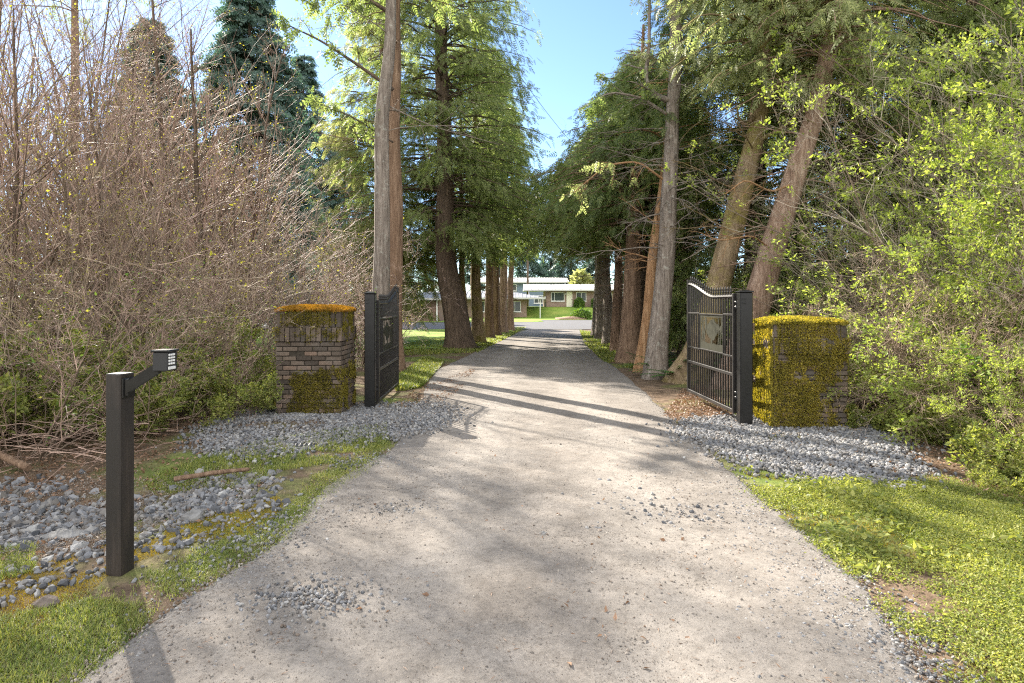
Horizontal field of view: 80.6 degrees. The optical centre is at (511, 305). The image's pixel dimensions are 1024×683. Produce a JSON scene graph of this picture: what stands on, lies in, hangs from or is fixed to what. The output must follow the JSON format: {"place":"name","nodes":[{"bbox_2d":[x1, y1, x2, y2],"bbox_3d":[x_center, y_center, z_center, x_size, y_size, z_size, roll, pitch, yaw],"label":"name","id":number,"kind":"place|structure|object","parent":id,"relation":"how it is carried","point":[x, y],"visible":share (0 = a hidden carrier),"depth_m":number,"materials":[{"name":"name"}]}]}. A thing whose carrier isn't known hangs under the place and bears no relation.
{"place":"outdoors","nodes":[
{"label":"outdoors","id":0,"kind":"place"},
{"bbox_2d":[155,398,493,469],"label":"gravel","id":1,"kind":"structure","parent":0,"point":[417,412],"depth_m":7.60,"materials":[{"name":"grey gravel"}]},
{"bbox_2d":[0,0,988,295],"label":"sky","id":2,"kind":"structure","parent":0,"point":[581,38],"materials":[{"name":"blue"}]},
{"bbox_2d":[78,329,923,682],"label":"driveway","id":3,"kind":"structure","parent":0,"point":[554,379],"depth_m":3.61,"materials":[{"name":"grey concrete"}]},
{"bbox_2d":[0,392,957,682],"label":"pebbles","id":4,"kind":"object","parent":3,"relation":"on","point":[88,664],"visible":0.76,"depth_m":3.96,"materials":[{"name":"grey gravel"}]},
{"bbox_2d":[0,309,1023,682],"bbox_3d":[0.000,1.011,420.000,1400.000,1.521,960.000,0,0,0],"label":"ground","id":5,"kind":"structure","parent":0,"point":[664,393],"depth_m":5.07,"materials":[{"name":"green plant"}]},
{"bbox_2d":[0,330,139,444],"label":"leafy bush","id":6,"kind":"object","parent":5,"relation":"on","point":[21,406],"visible":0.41,"depth_m":6.87,"materials":[{"name":"green plant"}]},
{"bbox_2d":[0,0,150,366],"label":"bare tree","id":7,"kind":"object","parent":5,"relation":"on","point":[15,197],"visible":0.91,"depth_m":8.18,"materials":[{"name":"brown plant"}]},
{"bbox_2d":[0,591,162,682],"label":"grass","id":8,"kind":"structure","parent":5,"relation":"on","point":[66,643],"depth_m":2.90,"materials":[{"name":"green plant"}]},
{"bbox_2d":[0,30,175,302],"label":"bare shrub","id":9,"kind":"object","parent":5,"relation":"on","point":[11,177],"visible":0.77,"depth_m":8.57,"materials":[{"name":"brown plant"}]},
{"bbox_2d":[0,0,187,256],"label":"bare shrub","id":10,"kind":"object","parent":5,"relation":"on","point":[57,168],"visible":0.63,"depth_m":9.85,"materials":[{"name":"brown plant"}]},
{"bbox_2d":[0,369,189,492],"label":"brush","id":11,"kind":"object","parent":5,"relation":"on","point":[83,449],"visible":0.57,"depth_m":6.33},
{"bbox_2d":[0,0,194,284],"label":"bare tree","id":12,"kind":"object","parent":5,"relation":"on","point":[106,26],"visible":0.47,"depth_m":16.09,"materials":[{"name":"brown plant"}]},
{"bbox_2d":[21,0,180,317],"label":"bare tree","id":13,"kind":"object","parent":5,"relation":"on","point":[95,142],"visible":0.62,"depth_m":11.04,"materials":[{"name":"brown plant"}]},
{"bbox_2d":[0,0,201,371],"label":"bare shrub","id":14,"kind":"object","parent":5,"relation":"on","point":[56,183],"visible":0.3,"depth_m":12.01,"materials":[{"name":"brown plant"}]},
{"bbox_2d":[1,304,205,416],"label":"leafy bush","id":15,"kind":"object","parent":5,"relation":"on","point":[84,348],"visible":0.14,"depth_m":8.30,"materials":[{"name":"green plant"}]},
{"bbox_2d":[18,76,192,338],"bbox_3d":[-8.793,-1.783,12.978,3.171,6.917,3.553,0,0,0],"label":"bare tree","id":16,"kind":"object","parent":5,"relation":"on","point":[125,158],"visible":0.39,"depth_m":13.15,"materials":[{"name":"brown plant"}]},
{"bbox_2d":[9,344,209,445],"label":"leafy bush","id":17,"kind":"object","parent":5,"relation":"on","point":[159,400],"visible":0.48,"depth_m":7.09,"materials":[{"name":"green plant"}]},
{"bbox_2d":[0,3,238,372],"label":"bare shrub","id":18,"kind":"object","parent":5,"relation":"on","point":[84,203],"visible":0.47,"depth_m":10.45,"materials":[{"name":"brown plant"}]},
{"bbox_2d":[0,25,254,361],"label":"bare shrub","id":19,"kind":"object","parent":5,"relation":"on","point":[110,246],"visible":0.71,"depth_m":9.16,"materials":[{"name":"brown plant"}]},
{"bbox_2d":[0,0,257,340],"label":"bare tree","id":20,"kind":"object","parent":5,"relation":"on","point":[133,68],"visible":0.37,"depth_m":15.04,"materials":[{"name":"brown plant"}]},
{"bbox_2d":[0,238,263,460],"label":"bare shrub","id":21,"kind":"object","parent":5,"relation":"on","point":[56,419],"visible":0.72,"depth_m":6.55,"materials":[{"name":"brown plant"}]},
{"bbox_2d":[0,257,273,455],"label":"bare shrub","id":22,"kind":"object","parent":5,"relation":"on","point":[101,352],"visible":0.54,"depth_m":6.75,"materials":[{"name":"brown plant"}]},
{"bbox_2d":[1,238,276,422],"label":"bare shrub","id":23,"kind":"object","parent":5,"relation":"on","point":[152,316],"visible":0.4,"depth_m":8.39,"materials":[{"name":"brown plant"}]},
{"bbox_2d":[0,0,280,340],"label":"bare shrub","id":24,"kind":"object","parent":5,"relation":"on","point":[149,153],"visible":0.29,"depth_m":14.15,"materials":[{"name":"brown plant"}]},
{"bbox_2d":[47,16,234,332],"bbox_3d":[-21.763,-6.908,35.988,11.777,20.431,12.150,0,0,-23],"label":"spruce tree","id":25,"kind":"object","parent":5,"relation":"on","point":[163,62],"visible":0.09,"depth_m":35.45,"materials":[{"name":"green plant"}]},
{"bbox_2d":[106,349,178,576],"bbox_3d":[-2.172,0.980,3.544,0.448,1.447,0.141,0,0,13],"label":"keypad post","id":26,"kind":"object","parent":5,"relation":"on","point":[121,387],"visible":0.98,"depth_m":3.55,"materials":[{"name":"black metal"}]},
{"bbox_2d":[2,80,282,358],"bbox_3d":[-7.205,-1.504,12.562,4.430,6.334,4.477,0,0,-8],"label":"bare shrub","id":27,"kind":"object","parent":5,"relation":"on","point":[207,220],"visible":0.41,"depth_m":12.53,"materials":[{"name":"brown plant"}]},
{"bbox_2d":[4,37,287,347],"bbox_3d":[-8.635,-2.115,13.880,5.376,7.606,5.320,0,0,33],"label":"bare shrub","id":28,"kind":"object","parent":5,"relation":"on","point":[131,170],"visible":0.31,"depth_m":13.89,"materials":[{"name":"brown plant"}]},
{"bbox_2d":[0,460,302,607],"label":"rubble","id":29,"kind":"object","parent":5,"relation":"on","point":[217,495],"visible":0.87,"depth_m":4.85,"materials":[{"name":"stone"}]},
{"bbox_2d":[1,149,309,359],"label":"bare shrub","id":30,"kind":"object","parent":5,"relation":"on","point":[130,250],"visible":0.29,"depth_m":10.48,"materials":[{"name":"brown plant"}]},
{"bbox_2d":[0,0,312,343],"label":"bare shrub","id":31,"kind":"object","parent":5,"relation":"on","point":[230,240],"visible":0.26,"depth_m":17.57,"materials":[{"name":"brown plant"}]},
{"bbox_2d":[79,330,237,421],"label":"leafy bush","id":32,"kind":"object","parent":5,"relation":"on","point":[186,371],"visible":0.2,"depth_m":8.21,"materials":[{"name":"green plant"}]},
{"bbox_2d":[0,183,324,430],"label":"bare shrub","id":33,"kind":"object","parent":5,"relation":"on","point":[6,323],"visible":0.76,"depth_m":7.46,"materials":[{"name":"brown plant"}]},
{"bbox_2d":[79,357,249,433],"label":"leafy bush","id":34,"kind":"object","parent":5,"relation":"on","point":[224,409],"visible":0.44,"depth_m":7.69,"materials":[{"name":"green plant"}]},
{"bbox_2d":[0,73,337,371],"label":"bare shrub","id":35,"kind":"object","parent":5,"relation":"on","point":[65,176],"visible":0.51,"depth_m":8.56,"materials":[{"name":"brown plant"}]},
{"bbox_2d":[77,0,280,352],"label":"bare tree","id":36,"kind":"object","parent":5,"relation":"on","point":[159,117],"visible":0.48,"depth_m":16.21,"materials":[{"name":"brown plant"}]},
{"bbox_2d":[0,160,358,408],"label":"bare shrub","id":37,"kind":"object","parent":5,"relation":"on","point":[207,306],"visible":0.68,"depth_m":8.71,"materials":[{"name":"brown plant"}]},
{"bbox_2d":[88,317,275,417],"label":"leafy bush","id":38,"kind":"object","parent":5,"relation":"on","point":[238,346],"visible":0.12,"depth_m":9.34,"materials":[{"name":"green plant"}]},
{"bbox_2d":[45,12,340,341],"bbox_3d":[-10.719,-3.866,22.006,8.141,11.194,9.738,0,0,-5],"label":"bare shrub","id":39,"kind":"object","parent":5,"relation":"on","point":[204,169],"visible":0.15,"depth_m":22.10,"materials":[{"name":"brown plant"}]},
{"bbox_2d":[75,1,321,351],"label":"bare shrub","id":40,"kind":"object","parent":5,"relation":"on","point":[285,151],"visible":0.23,"depth_m":20.18,"materials":[{"name":"brown plant"}]},
{"bbox_2d":[108,232,291,415],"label":"bare shrub","id":41,"kind":"object","parent":5,"relation":"on","point":[227,349],"visible":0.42,"depth_m":8.32,"materials":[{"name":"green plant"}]},
{"bbox_2d":[110,0,290,356],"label":"bare tree","id":42,"kind":"object","parent":5,"relation":"on","point":[196,162],"visible":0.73,"depth_m":14.31,"materials":[{"name":"brown plant"}]},
{"bbox_2d":[104,148,307,400],"bbox_3d":[-5.276,-0.490,10.391,3.407,4.328,2.610,0,0,-16],"label":"bare shrub","id":43,"kind":"object","parent":5,"relation":"on","point":[188,253],"visible":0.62,"depth_m":10.20,"materials":[{"name":"brown plant"}]},
{"bbox_2d":[120,0,350,331],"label":"spruce tree","id":44,"kind":"object","parent":5,"relation":"on","point":[248,20],"visible":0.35,"depth_m":38.90,"materials":[{"name":"green plant"}]},
{"bbox_2d":[202,361,284,419],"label":"leafy bush","id":45,"kind":"object","parent":5,"relation":"on","point":[264,389],"visible":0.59,"depth_m":8.31,"materials":[{"name":"green plant"}]},
{"bbox_2d":[129,160,412,346],"bbox_3d":[-5.905,-1.017,16.390,5.877,5.416,5.962,0,0,28],"label":"bare shrub","id":46,"kind":"object","parent":5,"relation":"on","point":[316,282],"visible":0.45,"depth_m":16.24,"materials":[{"name":"brown plant"}]},
{"bbox_2d":[191,7,358,365],"bbox_3d":[-6.343,-3.342,15.658,3.854,10.054,4.881,0,0,-37],"label":"bare tree","id":47,"kind":"object","parent":5,"relation":"on","point":[261,160],"visible":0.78,"depth_m":15.64,"materials":[{"name":"brown plant"}]},
{"bbox_2d":[162,213,421,373],"bbox_3d":[-4.703,-0.183,12.417,4.221,3.730,5.453,0,0,-44],"label":"bare shrub","id":48,"kind":"object","parent":5,"relation":"on","point":[305,302],"visible":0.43,"depth_m":12.69,"materials":[{"name":"brown plant"}]},
{"bbox_2d":[186,200,429,324],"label":"bare shrub","id":49,"kind":"object","parent":5,"relation":"on","point":[329,275],"visible":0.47,"depth_m":16.01,"materials":[{"name":"brown plant"}]},
{"bbox_2d":[273,304,356,413],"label":"brick pillar","id":50,"kind":"structure","parent":5,"relation":"on","point":[316,371],"depth_m":8.65,"materials":[{"name":"brown brick"}]},
{"bbox_2d":[276,53,371,304],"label":"spruce tree","id":51,"kind":"object","parent":5,"relation":"on","point":[307,69],"visible":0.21,"depth_m":60.10,"materials":[{"name":"green plant"}]},
{"bbox_2d":[364,291,377,407],"bbox_3d":[-2.200,0.703,9.400,0.187,1.834,0.187,0,0,-3],"label":"gate post","id":52,"kind":"object","parent":5,"relation":"on","point":[370,348],"visible":0.9,"depth_m":9.32,"materials":[{"name":"black metal"}]},
{"bbox_2d":[377,283,398,402],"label":"metal gate","id":53,"kind":"structure","parent":52,"relation":"attached to","point":[387,368],"depth_m":10.51,"materials":[{"name":"black metal"}]},
{"bbox_2d":[305,0,464,339],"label":"cedar tree","id":54,"kind":"object","parent":5,"relation":"on","point":[359,181],"visible":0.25,"depth_m":24.05,"materials":[{"name":"green plant"}]},
{"bbox_2d":[271,0,511,343],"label":"cedar tree","id":55,"kind":"object","parent":5,"relation":"on","point":[381,261],"visible":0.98,"depth_m":13.54,"materials":[{"name":"plant"}]},
{"bbox_2d":[308,0,497,371],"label":"cedar tree","id":56,"kind":"object","parent":5,"relation":"on","point":[396,217],"visible":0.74,"depth_m":14.63,"materials":[{"name":"brown plant"}]},
{"bbox_2d":[323,0,559,348],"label":"cedar tree","id":57,"kind":"object","parent":5,"relation":"on","point":[458,333],"visible":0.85,"depth_m":21.68,"materials":[{"name":"green plant"}]},
{"bbox_2d":[408,47,522,308],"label":"cedar tree","id":58,"kind":"object","parent":5,"relation":"on","point":[461,269],"visible":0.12,"depth_m":24.23,"materials":[{"name":"green plant"}]},
{"bbox_2d":[409,21,549,342],"bbox_3d":[-1.489,-5.794,25.675,6.207,15.251,5.871,0,0,0],"label":"cedar tree","id":59,"kind":"object","parent":5,"relation":"on","point":[477,327],"visible":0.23,"depth_m":25.39,"materials":[{"name":"green plant"}]},
{"bbox_2d":[456,43,543,337],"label":"cedar tree","id":60,"kind":"object","parent":5,"relation":"on","point":[489,322],"visible":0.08,"depth_m":28.83,"materials":[{"name":"green plant"}]},
{"bbox_2d":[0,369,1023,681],"bbox_3d":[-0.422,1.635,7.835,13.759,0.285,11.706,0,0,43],"label":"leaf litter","id":61,"kind":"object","parent":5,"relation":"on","point":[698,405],"visible":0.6,"depth_m":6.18,"materials":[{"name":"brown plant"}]},
{"bbox_2d":[0,472,1023,682],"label":"moss","id":62,"kind":"object","parent":5,"relation":"on","point":[207,528],"visible":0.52,"depth_m":3.88,"materials":[{"name":"green plant"}]},
{"bbox_2d":[394,326,633,390],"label":"grass","id":63,"kind":"structure","parent":5,"relation":"on","point":[420,372],"depth_m":19.55,"materials":[{"name":"green plant"}]},
{"bbox_2d":[523,284,613,306],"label":"brick house","id":64,"kind":"structure","parent":5,"relation":"on","point":[560,295],"depth_m":80.00,"materials":[{"name":"grey"}]},
{"bbox_2d":[513,127,682,344],"bbox_3d":[3.772,-2.917,24.752,7.766,9.537,8.443,0,0,0],"label":"cedar tree","id":65,"kind":"object","parent":5,"relation":"on","point":[607,312],"visible":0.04,"depth_m":24.64,"materials":[{"name":"plant"}]},
{"bbox_2d":[511,77,712,350],"bbox_3d":[3.590,-3.046,21.030,7.257,9.774,7.449,0,0,0],"label":"cedar tree","id":66,"kind":"object","parent":5,"relation":"on","point":[615,320],"visible":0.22,"depth_m":20.73,"materials":[{"name":"green plant"}]},
{"bbox_2d":[557,44,725,316],"bbox_3d":[4.055,-3.088,18.564,5.587,9.929,6.010,0,0,0],"label":"cedar tree","id":67,"kind":"object","parent":5,"relation":"on","point":[643,264],"visible":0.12,"depth_m":18.16,"materials":[{"name":"green plant"}]},
{"bbox_2d":[535,24,752,362],"bbox_3d":[3.474,-3.078,17.145,5.715,9.852,5.947,0,0,-29],"label":"cedar tree","id":68,"kind":"object","parent":5,"relation":"on","point":[631,320],"visible":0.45,"depth_m":16.87,"materials":[{"name":"green plant"}]},
{"bbox_2d":[557,0,766,379],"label":"cedar tree","id":69,"kind":"object","parent":5,"relation":"on","point":[656,355],"visible":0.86,"depth_m":13.09,"materials":[{"name":"green plant"}]},
{"bbox_2d":[603,0,736,371],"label":"cedar tree","id":70,"kind":"object","parent":5,"relation":"on","point":[648,297],"visible":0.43,"depth_m":14.58,"materials":[{"name":"green plant"}]},
{"bbox_2d":[644,59,741,355],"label":"cedar tree","id":71,"kind":"object","parent":5,"relation":"on","point":[675,326],"visible":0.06,"depth_m":18.98,"materials":[{"name":"green plant"}]},
{"bbox_2d":[643,0,890,358],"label":"cedar tree","id":72,"kind":"object","parent":5,"relation":"on","point":[686,276],"visible":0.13,"depth_m":15.07,"materials":[{"name":"green plant"}]},
{"bbox_2d":[631,0,946,384],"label":"cedar tree","id":73,"kind":"object","parent":5,"relation":"on","point":[678,375],"visible":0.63,"depth_m":12.47,"materials":[{"name":"green plant"}]},
{"bbox_2d":[753,315,850,428],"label":"brick pillar","id":74,"kind":"structure","parent":5,"relation":"on","point":[800,364],"depth_m":7.77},
{"bbox_2d":[648,10,1023,348],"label":"leafing shrub","id":75,"kind":"object","parent":5,"relation":"on","point":[918,141],"visible":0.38,"depth_m":9.80,"materials":[{"name":"green plant"}]},
{"bbox_2d":[687,0,1005,389],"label":"cedar tree","id":76,"kind":"object","parent":5,"relation":"on","point":[760,278],"visible":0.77,"depth_m":11.58,"materials":[{"name":"green plant"}]},
{"bbox_2d":[695,209,1023,415],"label":"bramble shrub","id":77,"kind":"object","parent":5,"relation":"on","point":[859,332],"visible":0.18,"depth_m":8.62,"materials":[{"name":"green plant"}]},
{"bbox_2d":[711,52,1022,356],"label":"leafing shrub","id":78,"kind":"object","parent":5,"relation":"on","point":[798,239],"visible":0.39,"depth_m":10.34,"materials":[{"name":"green plant"}]},
{"bbox_2d":[726,265,1008,415],"bbox_3d":[5.402,0.610,8.886,4.346,2.644,3.914,0,0,33],"label":"bramble shrub","id":79,"kind":"object","parent":5,"relation":"on","point":[857,362],"visible":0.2,"depth_m":8.47,"materials":[{"name":"green plant"}]},
{"bbox_2d":[712,20,1023,354],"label":"leafing shrub","id":80,"kind":"object","parent":5,"relation":"on","point":[965,204],"visible":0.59,"depth_m":8.42,"materials":[{"name":"green plant"}]},
{"bbox_2d":[719,0,1023,356],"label":"cedar tree","id":81,"kind":"object","parent":5,"relation":"on","point":[882,83],"visible":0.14,"depth_m":13.08,"materials":[{"name":"green plant"}]},
{"bbox_2d":[729,61,1022,326],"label":"leafing shrub","id":82,"kind":"object","parent":5,"relation":"on","point":[857,128],"visible":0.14,"depth_m":12.33,"materials":[{"name":"green plant"}]},
{"bbox_2d":[731,0,1023,314],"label":"leafing shrub","id":83,"kind":"object","parent":5,"relation":"on","point":[887,135],"visible":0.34,"depth_m":10.86,"materials":[{"name":"green plant"}]},
{"bbox_2d":[739,465,1023,682],"bbox_3d":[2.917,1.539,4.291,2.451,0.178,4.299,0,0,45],"label":"grass","id":84,"kind":"structure","parent":5,"relation":"on","point":[872,522],"depth_m":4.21,"materials":[{"name":"green plant"}]},
{"bbox_2d":[743,76,1023,337],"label":"leafing shrub","id":85,"kind":"object","parent":5,"relation":"on","point":[952,237],"visible":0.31,"depth_m":7.38,"materials":[{"name":"green plant"}]},
{"bbox_2d":[761,73,1021,357],"bbox_3d":[7.378,-1.153,10.262,5.329,5.679,6.555,0,0,29],"label":"leafing shrub","id":86,"kind":"object","parent":5,"relation":"on","point":[868,199],"visible":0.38,"depth_m":10.05,"materials":[{"name":"green plant"}]},
{"bbox_2d":[770,0,1023,298],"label":"leafing shrub","id":87,"kind":"object","parent":5,"relation":"on","point":[920,68],"visible":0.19,"depth_m":10.57,"materials":[{"name":"green plant"}]},
{"bbox_2d":[771,223,1023,448],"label":"bramble shrub","id":88,"kind":"object","parent":5,"relation":"on","point":[954,277],"visible":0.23,"depth_m":8.11,"materials":[{"name":"green plant"}]},
{"bbox_2d":[776,208,1023,449],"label":"bramble shrub","id":89,"kind":"object","parent":5,"relation":"on","point":[910,396],"visible":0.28,"depth_m":7.51,"materials":[{"name":"green plant"}]},
{"bbox_2d":[778,27,1023,401],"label":"leafing shrub","id":90,"kind":"object","parent":5,"relation":"on","point":[1005,149],"visible":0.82,"depth_m":6.97,"materials":[{"name":"green plant"}]},
{"bbox_2d":[802,264,1023,437],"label":"bramble shrub","id":91,"kind":"object","parent":5,"relation":"on","point":[893,361],"visible":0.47,"depth_m":7.01,"materials":[{"name":"green plant"}]},
{"bbox_2d":[812,0,1023,341],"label":"shrub","id":92,"kind":"object","parent":5,"relation":"on","point":[977,20],"visible":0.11,"depth_m":12.69,"materials":[{"name":"green plant"}]},
{"bbox_2d":[816,231,1023,434],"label":"bramble shrub","id":93,"kind":"object","parent":5,"relation":"on","point":[838,311],"visible":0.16,"depth_m":7.72,"materials":[{"name":"green plant"}]},
{"bbox_2d":[829,30,1023,258],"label":"leafing shrub","id":94,"kind":"object","parent":5,"relation":"on","point":[985,189],"visible":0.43,"depth_m":9.78,"materials":[{"name":"green plant"}]},
{"bbox_2d":[848,252,1023,462],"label":"bramble shrub","id":95,"kind":"object","parent":5,"relation":"on","point":[919,325],"visible":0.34,"depth_m":7.07,"materials":[{"name":"green plant"}]},
{"bbox_2d":[875,332,1023,444],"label":"bramble shrub","id":96,"kind":"object","parent":5,"relation":"on","point":[903,397],"visible":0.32,"depth_m":7.00,"materials":[{"name":"green plant"}]},
{"bbox_2d":[894,345,1023,462],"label":"bramble shrub","id":97,"kind":"object","parent":5,"relation":"on","point":[1001,403],"visible":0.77,"depth_m":6.13,"materials":[{"name":"green plant"}]},
{"bbox_2d":[899,0,1023,321],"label":"leafing shrub","id":98,"kind":"object","parent":5,"relation":"on","point":[992,240],"visible":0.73,"depth_m":7.77,"materials":[{"name":"green plant"}]},
{"bbox_2d":[901,393,1023,462],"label":"weed clump","id":99,"kind":"object","parent":5,"relation":"on","point":[942,432],"visible":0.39,"depth_m":6.69,"materials":[{"name":"green plant"}]},
{"bbox_2d":[944,419,1023,476],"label":"weed clump","id":100,"kind":"object","parent":5,"relation":"on","point":[973,431],"visible":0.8,"depth_m":5.88,"materials":[{"name":"green plant"}]},
{"bbox_2d":[962,453,1023,493],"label":"weed clump","id":101,"kind":"object","parent":5,"relation":"on","point":[1006,475],"visible":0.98,"depth_m":5.35,"materials":[{"name":"green plant"}]},
{"bbox_2d":[33,449,1020,682],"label":"gravel","id":102,"kind":"structure","parent":0,"point":[318,598],"depth_m":3.33,"materials":[{"name":"grey gravel"}]},
{"bbox_2d":[645,409,964,500],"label":"gravel","id":103,"kind":"structure","parent":0,"point":[840,438],"depth_m":6.49,"materials":[{"name":"grey gravel"}]},
{"bbox_2d":[735,290,753,424],"bbox_3d":[3.100,0.711,8.050,0.187,1.834,0.187,0,0,3],"label":"gate post","id":104,"kind":"object","parent":103,"relation":"on","point":[744,356],"visible":0.92,"depth_m":7.97,"materials":[{"name":"black metal"}]},
{"bbox_2d":[687,277,736,412],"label":"metal gate","id":105,"kind":"structure","parent":104,"relation":"attached to","point":[713,329],"depth_m":9.01,"materials":[{"name":"black metal"}]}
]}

